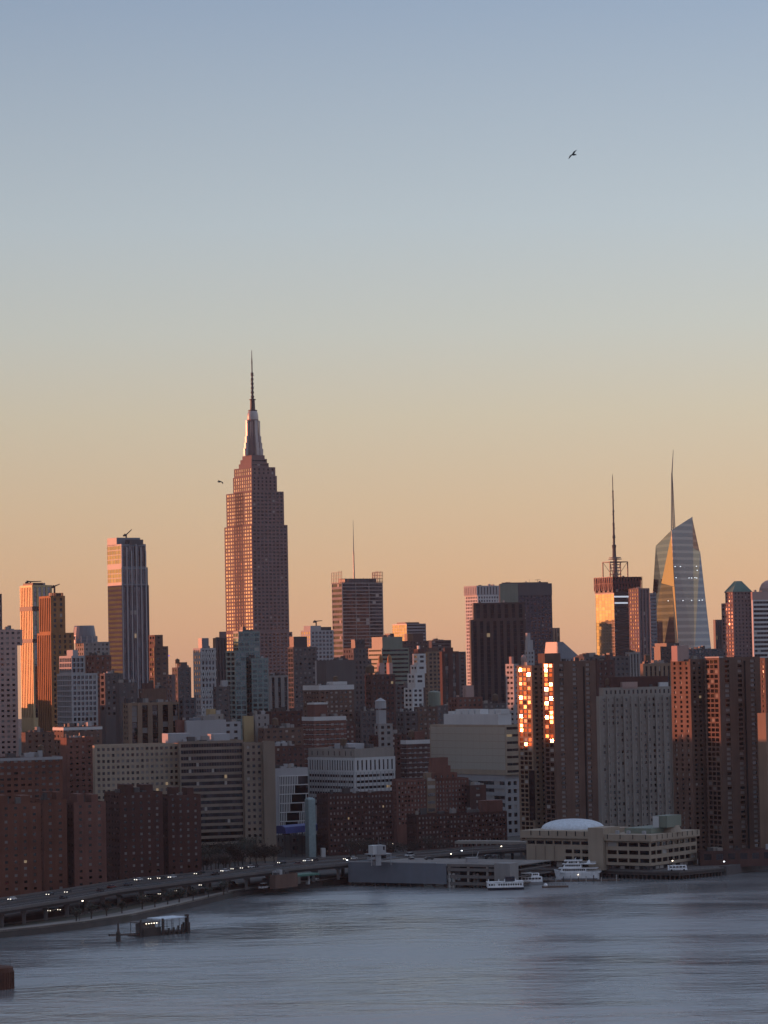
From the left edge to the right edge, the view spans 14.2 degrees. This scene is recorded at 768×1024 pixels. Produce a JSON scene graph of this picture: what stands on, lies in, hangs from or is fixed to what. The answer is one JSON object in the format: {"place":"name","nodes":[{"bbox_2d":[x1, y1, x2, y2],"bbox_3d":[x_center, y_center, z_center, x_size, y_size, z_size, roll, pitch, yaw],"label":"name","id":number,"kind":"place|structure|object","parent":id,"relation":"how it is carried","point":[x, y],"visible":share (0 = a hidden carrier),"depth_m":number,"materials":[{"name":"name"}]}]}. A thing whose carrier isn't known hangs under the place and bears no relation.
{"place":"outdoors","nodes":[
{"label":"outdoors","id":0,"kind":"place"},
{"bbox_2d":[0,622,22,756],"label":"masonry tower","id":1,"kind":"structure","parent":0,"point":[10,640],"depth_m":1902.78,"materials":[{"name":"concrete"}]},
{"bbox_2d":[57,650,97,725],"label":"lattice tower","id":2,"kind":"structure","parent":0,"point":[77,694],"depth_m":1852.51,"materials":[{"name":"concrete"}]},
{"bbox_2d":[73,625,109,672],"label":"drum top tower","id":3,"kind":"structure","parent":0,"point":[86,642],"depth_m":2602.38,"materials":[{"name":"grey stone"}]},
{"bbox_2d":[116,679,136,743],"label":"slab block","id":4,"kind":"structure","parent":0,"point":[126,688],"depth_m":1899.11,"materials":[{"name":"concrete"}]},
{"bbox_2d":[123,698,178,743],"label":"pier block","id":5,"kind":"structure","parent":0,"point":[145,720],"depth_m":1853.49,"materials":[{"name":"concrete"}]},
{"bbox_2d":[138,680,166,701],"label":"sloped penthouse block","id":6,"kind":"structure","parent":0,"point":[149,691],"depth_m":1951.08,"materials":[{"name":"brown brick"}]},
{"bbox_2d":[149,635,169,698],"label":"orange lit tower","id":7,"kind":"structure","parent":0,"point":[158,662],"depth_m":2500.69,"materials":[{"name":"brown brick"}]},
{"bbox_2d":[4,877,347,924],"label":"service road","id":8,"kind":"structure","parent":0,"point":[50,914],"depth_m":1292.54,"materials":[{"name":"asphalt"}]},
{"bbox_2d":[172,658,190,701],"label":"dark green block","id":9,"kind":"structure","parent":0,"point":[181,671],"depth_m":2399.67,"materials":[{"name":"concrete"}]},
{"bbox_2d":[179,695,195,719],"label":"blue dark block","id":10,"kind":"structure","parent":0,"point":[187,707],"depth_m":1848.89,"materials":[{"name":"concrete"}]},
{"bbox_2d":[193,638,216,716],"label":"diamond tower","id":11,"kind":"structure","parent":0,"point":[204,666],"depth_m":2300.32,"materials":[{"name":"concrete"}]},
{"bbox_2d":[213,632,226,686],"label":"black tower","id":12,"kind":"structure","parent":0,"point":[220,643],"depth_m":2699.87,"materials":[{"name":"metal"}]},
{"bbox_2d":[226,631,268,739],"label":"teal balcony tower","id":13,"kind":"structure","parent":0,"point":[247,677],"depth_m":2105.24,"materials":[{"name":"grey glass"}]},
{"bbox_2d":[268,672,288,710],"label":"columned stone block","id":14,"kind":"structure","parent":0,"point":[278,691],"depth_m":2551.20,"materials":[{"name":"stone"}]},
{"bbox_2d":[266,707,302,726],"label":"dark courtyard block","id":15,"kind":"structure","parent":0,"point":[290,716],"depth_m":1952.49,"materials":[{"name":"brick"}]},
{"bbox_2d":[276,833,317,854],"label":"pump house","id":16,"kind":"structure","parent":0,"point":[290,839],"depth_m":1660.86,"materials":[{"name":"concrete"}]},
{"bbox_2d":[288,636,316,716],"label":"gold edge tower","id":17,"kind":"structure","parent":0,"point":[302,657],"depth_m":2501.07,"materials":[{"name":"stone"}]},
{"bbox_2d":[305,797,315,856],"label":"shaft house","id":18,"kind":"structure","parent":0,"point":[310,833],"depth_m":1634.05,"materials":[{"name":"concrete"}]},
{"bbox_2d":[302,702,346,766],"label":"banded brick tower","id":19,"kind":"structure","parent":0,"point":[321,728],"depth_m":1901.88,"materials":[{"name":"brown brick"}]},
{"bbox_2d":[303,675,353,723],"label":"white band slab","id":20,"kind":"structure","parent":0,"point":[336,695],"depth_m":2005.17,"materials":[{"name":"brown brick"}]},
{"bbox_2d":[316,656,355,722],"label":"blank wall block","id":21,"kind":"structure","parent":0,"point":[342,668],"depth_m":2103.82,"materials":[{"name":"concrete"}]},
{"bbox_2d":[343,636,370,710],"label":"ornate dark tower","id":22,"kind":"structure","parent":0,"point":[357,651],"depth_m":2201.02,"materials":[{"name":"stone"}]},
{"bbox_2d":[331,531,383,658],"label":"screened tower","id":23,"kind":"structure","parent":0,"point":[357,608],"depth_m":3712.85,"materials":[{"name":"brown stone"}]},
{"bbox_2d":[365,654,395,729],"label":"long dark block","id":24,"kind":"structure","parent":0,"point":[380,683],"depth_m":2152.70,"materials":[{"name":"brick"}]},
{"bbox_2d":[0,869,767,1023],"bbox_3d":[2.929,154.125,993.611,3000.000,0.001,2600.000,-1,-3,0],"label":"water","id":25,"kind":"structure","parent":0,"point":[654,950],"depth_m":1091.35,"materials":[{"name":"grey liquid"}]},
{"bbox_2d":[0,965,13,989],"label":"mooring cell","id":26,"kind":"object","parent":25,"relation":"in","point":[6,977],"visible":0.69,"depth_m":1014.14,"materials":[{"name":"wood"}]},
{"bbox_2d":[127,914,189,936],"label":"ferry landing","id":27,"kind":"object","parent":25,"relation":"on","point":[145,928],"visible":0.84,"depth_m":1209.02,"materials":[{"name":"metal"}]},
{"bbox_2d":[348,856,551,887],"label":"parking garage","id":28,"kind":"structure","parent":25,"relation":"in","point":[421,871],"depth_m":1445.46,"materials":[{"name":"concrete"}]},
{"bbox_2d":[365,845,391,865],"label":"control building","id":29,"kind":"structure","parent":28,"relation":"on","point":[376,854],"depth_m":1446.08,"materials":[{"name":"concrete"}]},
{"bbox_2d":[486,876,523,889],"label":"excursion boat","id":30,"kind":"object","parent":25,"relation":"on","point":[510,883],"visible":1,"depth_m":1412.83,"materials":[{"name":"metal"}]},
{"bbox_2d":[554,858,601,878],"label":"motor yacht","id":31,"kind":"object","parent":25,"relation":"on","point":[575,869],"visible":0.98,"depth_m":1474.40,"materials":[{"name":"beige"}]},
{"bbox_2d":[521,859,724,879],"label":"school pier","id":32,"kind":"structure","parent":25,"relation":"in","point":[695,869],"depth_m":1471.57,"materials":[{"name":"concrete"}]},
{"bbox_2d":[520,814,699,869],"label":"school","id":33,"kind":"object","parent":32,"relation":"on","point":[662,841],"visible":0.98,"depth_m":1485.18,"materials":[{"name":"concrete"}]},
{"bbox_2d":[0,719,767,937],"bbox_3d":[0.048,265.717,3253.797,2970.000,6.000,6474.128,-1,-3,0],"label":"land","id":34,"kind":"structure","parent":0,"point":[121,919],"depth_m":1386.19,"materials":[{"name":"grey concrete"}]},
{"bbox_2d":[0,795,41,897],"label":"brick estate slab","id":35,"kind":"structure","parent":34,"relation":"on","point":[20,847],"depth_m":1330.31,"materials":[{"name":"brick"}]},
{"bbox_2d":[0,744,62,801],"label":"parapet brick block","id":36,"kind":"structure","parent":34,"relation":"on","point":[33,775],"depth_m":1564.69,"materials":[{"name":"brick"}]},
{"bbox_2d":[20,583,51,731],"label":"striped tower","id":37,"kind":"structure","parent":34,"relation":"on","point":[31,594],"depth_m":2504.66,"materials":[{"name":"brown metal"}]},
{"bbox_2d":[21,727,54,755],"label":"brown back block","id":38,"kind":"structure","parent":34,"relation":"on","point":[32,740],"depth_m":1680.69,"materials":[{"name":"brick"}]},
{"bbox_2d":[36,791,67,891],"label":"brick estate slab","id":39,"kind":"structure","parent":34,"relation":"on","point":[54,842],"depth_m":1381.80,"materials":[{"name":"brick"}]},
{"bbox_2d":[37,593,73,731],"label":"copper tower","id":40,"kind":"structure","parent":34,"relation":"on","point":[55,640],"depth_m":2303.41,"materials":[{"name":"brown metal"}]},
{"bbox_2d":[60,733,93,800],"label":"tall brown block","id":41,"kind":"structure","parent":34,"relation":"on","point":[77,763],"depth_m":1649.19,"materials":[{"name":"brick"}]},
{"bbox_2d":[53,718,101,755],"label":"podium block","id":42,"kind":"structure","parent":34,"relation":"on","point":[87,729],"depth_m":1723.49,"materials":[{"name":"brown brick"}]},
{"bbox_2d":[67,793,106,887],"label":"brick estate slab","id":43,"kind":"structure","parent":34,"relation":"on","point":[86,841],"depth_m":1387.99,"materials":[{"name":"brick"}]},
{"bbox_2d":[85,650,110,725],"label":"brick midrise","id":44,"kind":"structure","parent":34,"relation":"on","point":[98,663],"depth_m":2100.92,"materials":[{"name":"brick"}]},
{"bbox_2d":[100,667,122,743],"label":"dark midrise","id":45,"kind":"structure","parent":34,"relation":"on","point":[109,680],"depth_m":1998.68,"materials":[{"name":"concrete"}]},
{"bbox_2d":[107,538,149,697],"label":"glass tower","id":46,"kind":"structure","parent":34,"relation":"on","point":[128,611],"depth_m":2707.49,"materials":[{"name":"glass"}]},
{"bbox_2d":[4,884,256,926],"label":"planted strip","id":47,"kind":"object","parent":34,"relation":"on","point":[129,907],"visible":0.77,"depth_m":1297.69,"materials":[{"name":"concrete"}]},
{"bbox_2d":[104,784,163,881],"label":"brick estate slab","id":48,"kind":"structure","parent":34,"relation":"on","point":[134,832],"depth_m":1429.77,"materials":[{"name":"brick"}]},
{"bbox_2d":[0,876,336,928],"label":"esplanade","id":49,"kind":"structure","parent":34,"relation":"on","point":[171,902],"depth_m":1316.28,"materials":[{"name":"concrete"}]},
{"bbox_2d":[0,875,347,931],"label":"bulkhead edge","id":50,"kind":"object","parent":34,"relation":"on","point":[150,909],"visible":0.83,"depth_m":1291.31,"materials":[{"name":"concrete"}]},
{"bbox_2d":[163,787,201,874],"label":"brick estate slab","id":51,"kind":"structure","parent":34,"relation":"on","point":[182,851],"depth_m":1452.88,"materials":[{"name":"brick"}]},
{"bbox_2d":[92,733,276,862],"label":"beige hospital","id":52,"kind":"structure","parent":34,"relation":"on","point":[229,780],"depth_m":1606.44,"materials":[{"name":"concrete"}]},
{"bbox_2d":[182,716,225,739],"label":"rooftop plant block","id":53,"kind":"structure","parent":52,"relation":"on","point":[198,726],"depth_m":1782.44,"materials":[{"name":"concrete"}]},
{"bbox_2d":[213,680,229,719],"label":"dim midrise","id":54,"kind":"structure","parent":34,"relation":"on","point":[221,697],"depth_m":1999.40,"materials":[{"name":"concrete"}]},
{"bbox_2d":[224,350,291,674],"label":"art deco skyscraper","id":55,"kind":"structure","parent":34,"relation":"on","point":[256,565],"depth_m":3317.23,"materials":[{"name":"stone"}]},
{"bbox_2d":[225,493,252,650],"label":"window","id":56,"kind":"structure","parent":55,"relation":"in","point":[245,493],"depth_m":3331.05,"materials":[{"name":"glass"}]},
{"bbox_2d":[253,496,290,674],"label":"window","id":57,"kind":"structure","parent":55,"relation":"in","point":[253,496],"depth_m":3311.59,"materials":[{"name":"glass"}]},
{"bbox_2d":[0,843,526,927],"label":"elevated highway","id":58,"kind":"structure","parent":34,"relation":"on","point":[23,904],"depth_m":1382.02,"materials":[{"name":"concrete"}]},
{"bbox_2d":[258,717,303,744],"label":"brown terrace block","id":59,"kind":"structure","parent":34,"relation":"on","point":[286,732],"depth_m":1853.60,"materials":[{"name":"brick"}]},
{"bbox_2d":[270,870,297,888],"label":"ramp house","id":60,"kind":"structure","parent":34,"relation":"on","point":[279,879],"depth_m":1411.10,"materials":[{"name":"brown brick"}]},
{"bbox_2d":[275,741,304,766],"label":"purple brick block","id":61,"kind":"structure","parent":34,"relation":"on","point":[288,752],"depth_m":1801.09,"materials":[{"name":"grey brick"}]},
{"bbox_2d":[275,764,308,834],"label":"lattice clinic","id":62,"kind":"structure","parent":34,"relation":"on","point":[291,782],"depth_m":1698.80,"materials":[{"name":"concrete"}]},
{"bbox_2d":[276,823,317,857],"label":"covered shed","id":63,"kind":"structure","parent":34,"relation":"on","point":[291,828],"depth_m":1641.20,"materials":[{"name":"metal"}]},
{"bbox_2d":[301,626,333,659],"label":"grid office tower","id":64,"kind":"structure","parent":34,"relation":"on","point":[320,638],"depth_m":3004.63,"materials":[{"name":"concrete"}]},
{"bbox_2d":[308,737,394,833],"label":"striped hospital","id":65,"kind":"structure","parent":34,"relation":"on","point":[361,767],"depth_m":1809.02,"materials":[{"name":"concrete"}]},
{"bbox_2d":[316,780,393,855],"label":"long brick wing","id":66,"kind":"structure","parent":34,"relation":"on","point":[344,815],"depth_m":1651.55,"materials":[{"name":"brown brick"}]},
{"bbox_2d":[355,707,375,744],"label":"dark loft row","id":67,"kind":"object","parent":34,"relation":"on","point":[365,720],"visible":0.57,"depth_m":1998.32,"materials":[{"name":"stone"}]},
{"bbox_2d":[374,698,392,746],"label":"tank house block","id":68,"kind":"structure","parent":34,"relation":"on","point":[383,730],"depth_m":1948.65,"materials":[{"name":"concrete"}]},
{"bbox_2d":[369,730,405,777],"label":"dark rows","id":69,"kind":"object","parent":34,"relation":"on","point":[397,738],"visible":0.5,"depth_m":1952.42,"materials":[{"name":"brick"}]},
{"bbox_2d":[396,708,417,739],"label":"dim brick block","id":70,"kind":"structure","parent":34,"relation":"on","point":[406,721],"depth_m":1999.00,"materials":[{"name":"brick"}]},
{"bbox_2d":[400,730,429,777],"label":"banded block","id":71,"kind":"structure","parent":34,"relation":"on","point":[415,753],"depth_m":1899.08,"materials":[{"name":"brick"}]},
{"bbox_2d":[414,703,437,738],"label":"grey brick block","id":72,"kind":"structure","parent":34,"relation":"on","point":[427,716],"depth_m":2048.98,"materials":[{"name":"brick"}]},
{"bbox_2d":[392,757,468,845],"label":"brick clinic","id":73,"kind":"structure","parent":34,"relation":"on","point":[439,786],"depth_m":1722.61,"materials":[{"name":"brick"}]},
{"bbox_2d":[406,800,507,850],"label":"front brick wing","id":74,"kind":"structure","parent":34,"relation":"on","point":[486,820],"depth_m":1645.19,"materials":[{"name":"brick"}]},
{"bbox_2d":[430,709,519,835],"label":"glass hospital","id":75,"kind":"structure","parent":34,"relation":"on","point":[477,745],"depth_m":1810.19,"materials":[{"name":"grey stone"}]},
{"bbox_2d":[466,780,485,808],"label":"brick side wing","id":76,"kind":"structure","parent":34,"relation":"on","point":[475,792],"depth_m":1726.11,"materials":[{"name":"brick"}]},
{"bbox_2d":[455,840,525,857],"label":"elevated ramp","id":77,"kind":"structure","parent":34,"relation":"on","point":[481,842],"depth_m":1608.02,"materials":[{"name":"concrete"}]},
{"bbox_2d":[573,651,629,676],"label":"dark skyline row","id":78,"kind":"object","parent":34,"relation":"on","point":[622,666],"visible":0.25,"depth_m":2313.64,"materials":[{"name":"stone"}]},
{"bbox_2d":[591,655,614,695],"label":"brick shaft","id":79,"kind":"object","parent":34,"relation":"on","point":[605,667],"visible":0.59,"depth_m":1999.65,"materials":[{"name":"brick"}]},
{"bbox_2d":[594,474,641,655],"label":"gold mirror tower","id":80,"kind":"structure","parent":34,"relation":"on","point":[612,613],"depth_m":3909.47,"materials":[{"name":"metal"}]},
{"bbox_2d":[596,676,673,826],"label":"beige grid slab","id":81,"kind":"structure","parent":34,"relation":"on","point":[634,751],"depth_m":1763.48,"materials":[{"name":"concrete"}]},
{"bbox_2d":[603,726,670,826],"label":"window","id":82,"kind":"structure","parent":81,"relation":"in","point":[645,726],"depth_m":1763.07,"materials":[{"name":"glass"}]},
{"bbox_2d":[653,643,678,662],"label":"building","id":83,"kind":"structure","parent":34,"relation":"on","point":[662,651],"depth_m":2701.32,"materials":[{"name":"concrete"}]},
{"bbox_2d":[698,844,767,866],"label":"shore podium","id":84,"kind":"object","parent":34,"relation":"on","point":[710,856],"visible":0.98,"depth_m":1496.22,"materials":[{"name":"brick"}]},
{"bbox_2d":[757,658,767,847],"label":"edge brick tower","id":85,"kind":"structure","parent":34,"relation":"on","point":[762,717],"depth_m":1525.97,"materials":[{"name":"brick"}]},
{"bbox_2d":[0,0,767,718],"label":"sky","id":86,"kind":"structure","parent":0,"point":[458,326],"materials":[{"name":"blue"}]},
{"bbox_2d":[368,633,408,684],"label":"olive office block","id":87,"kind":"structure","parent":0,"point":[385,645],"depth_m":2706.25,"materials":[{"name":"concrete"}]},
{"bbox_2d":[392,622,425,640],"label":"gold box tower","id":88,"kind":"structure","parent":0,"point":[401,629],"depth_m":4008.89,"materials":[{"name":"metal"}]},
{"bbox_2d":[404,646,425,710],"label":"white stepped tower","id":89,"kind":"structure","parent":0,"point":[413,695],"depth_m":2302.86,"materials":[{"name":"concrete"}]},
{"bbox_2d":[402,633,428,706],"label":"brown flat block","id":90,"kind":"structure","parent":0,"point":[412,641],"depth_m":3307.40,"materials":[{"name":"concrete"}]},
{"bbox_2d":[425,648,439,706],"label":"tan grid tower","id":91,"kind":"structure","parent":0,"point":[432,678],"depth_m":2499.30,"materials":[{"name":"concrete"}]},
{"bbox_2d":[428,691,447,723],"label":"silo topped block","id":92,"kind":"structure","parent":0,"point":[434,698],"depth_m":2097.61,"materials":[{"name":"concrete"}]},
{"bbox_2d":[439,647,459,704],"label":"twin brick tower","id":93,"kind":"structure","parent":0,"point":[449,672],"depth_m":2449.99,"materials":[{"name":"brick"}]},
{"bbox_2d":[448,685,482,710],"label":"brick penthouse block","id":94,"kind":"structure","parent":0,"point":[469,699],"depth_m":1982.23,"materials":[{"name":"brown brick"}]},
{"bbox_2d":[464,584,498,684],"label":"white grid tower","id":95,"kind":"structure","parent":0,"point":[482,594],"depth_m":3612.67,"materials":[{"name":"concrete"}]},
{"bbox_2d":[469,600,525,702],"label":"brown slab tower","id":96,"kind":"structure","parent":0,"point":[497,635],"depth_m":3000.57,"materials":[{"name":"concrete"}]},
{"bbox_2d":[505,657,518,723],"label":"red lit narrow tower","id":97,"kind":"structure","parent":0,"point":[511,685],"depth_m":1899.18,"materials":[{"name":"concrete"}]},
{"bbox_2d":[499,579,552,664],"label":"grey green tower","id":98,"kind":"structure","parent":0,"point":[536,597],"depth_m":3406.57,"materials":[{"name":"glass"}]},
{"bbox_2d":[517,653,598,854],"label":"glaring brick tower","id":99,"kind":"structure","parent":0,"point":[557,739],"depth_m":1611.04,"materials":[{"name":"brick"}]},
{"bbox_2d":[520,711,554,840],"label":"window","id":100,"kind":"structure","parent":99,"relation":"in","point":[546,712],"depth_m":1616.31,"materials":[{"name":"glass"}]},
{"bbox_2d":[560,710,592,819],"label":"window","id":101,"kind":"structure","parent":99,"relation":"in","point":[575,711],"depth_m":1608.43,"materials":[{"name":"glass"}]},
{"bbox_2d":[545,642,576,660],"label":"hip roof block","id":102,"kind":"structure","parent":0,"point":[565,651],"depth_m":2602.56,"materials":[{"name":"concrete"}]},
{"bbox_2d":[628,580,650,663],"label":"orange grid tower","id":103,"kind":"structure","parent":0,"point":[639,621],"depth_m":3302.99,"materials":[{"name":"stone"}]},
{"bbox_2d":[650,591,656,659],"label":"blue grey flank tower","id":104,"kind":"structure","parent":0,"point":[653,619],"depth_m":3450.13,"materials":[{"name":"stone"}]},
{"bbox_2d":[640,654,670,685],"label":"louvred roof block","id":105,"kind":"structure","parent":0,"point":[657,668],"depth_m":1854.12,"materials":[{"name":"beige concrete"}]},
{"bbox_2d":[653,458,710,648],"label":"faceted glass tower","id":106,"kind":"structure","parent":0,"point":[679,590],"depth_m":3817.94,"materials":[{"name":"blue glass"}]},
{"bbox_2d":[671,646,760,858],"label":"central brick tower","id":107,"kind":"structure","parent":0,"point":[716,704],"depth_m":1552.61,"materials":[{"name":"brick"}]},
{"bbox_2d":[694,701,708,857],"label":"window","id":108,"kind":"structure","parent":107,"relation":"in","point":[700,711],"depth_m":1558.95,"materials":[{"name":"glass"}]},
{"bbox_2d":[707,699,721,847],"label":"window","id":109,"kind":"structure","parent":107,"relation":"in","point":[712,700],"depth_m":1549.46,"materials":[{"name":"glass"}]},
{"bbox_2d":[726,703,758,847],"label":"window","id":110,"kind":"structure","parent":107,"relation":"in","point":[740,704],"depth_m":1549.08,"materials":[{"name":"glass"}]},
{"bbox_2d":[721,581,752,656],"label":"pyramid roof tower","id":111,"kind":"structure","parent":0,"point":[736,610],"depth_m":3305.63,"materials":[{"name":"stone"}]},
{"bbox_2d":[751,590,767,657],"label":"ribbon slab tower","id":112,"kind":"structure","parent":0,"point":[759,604],"depth_m":3002.28,"materials":[{"name":"concrete"}]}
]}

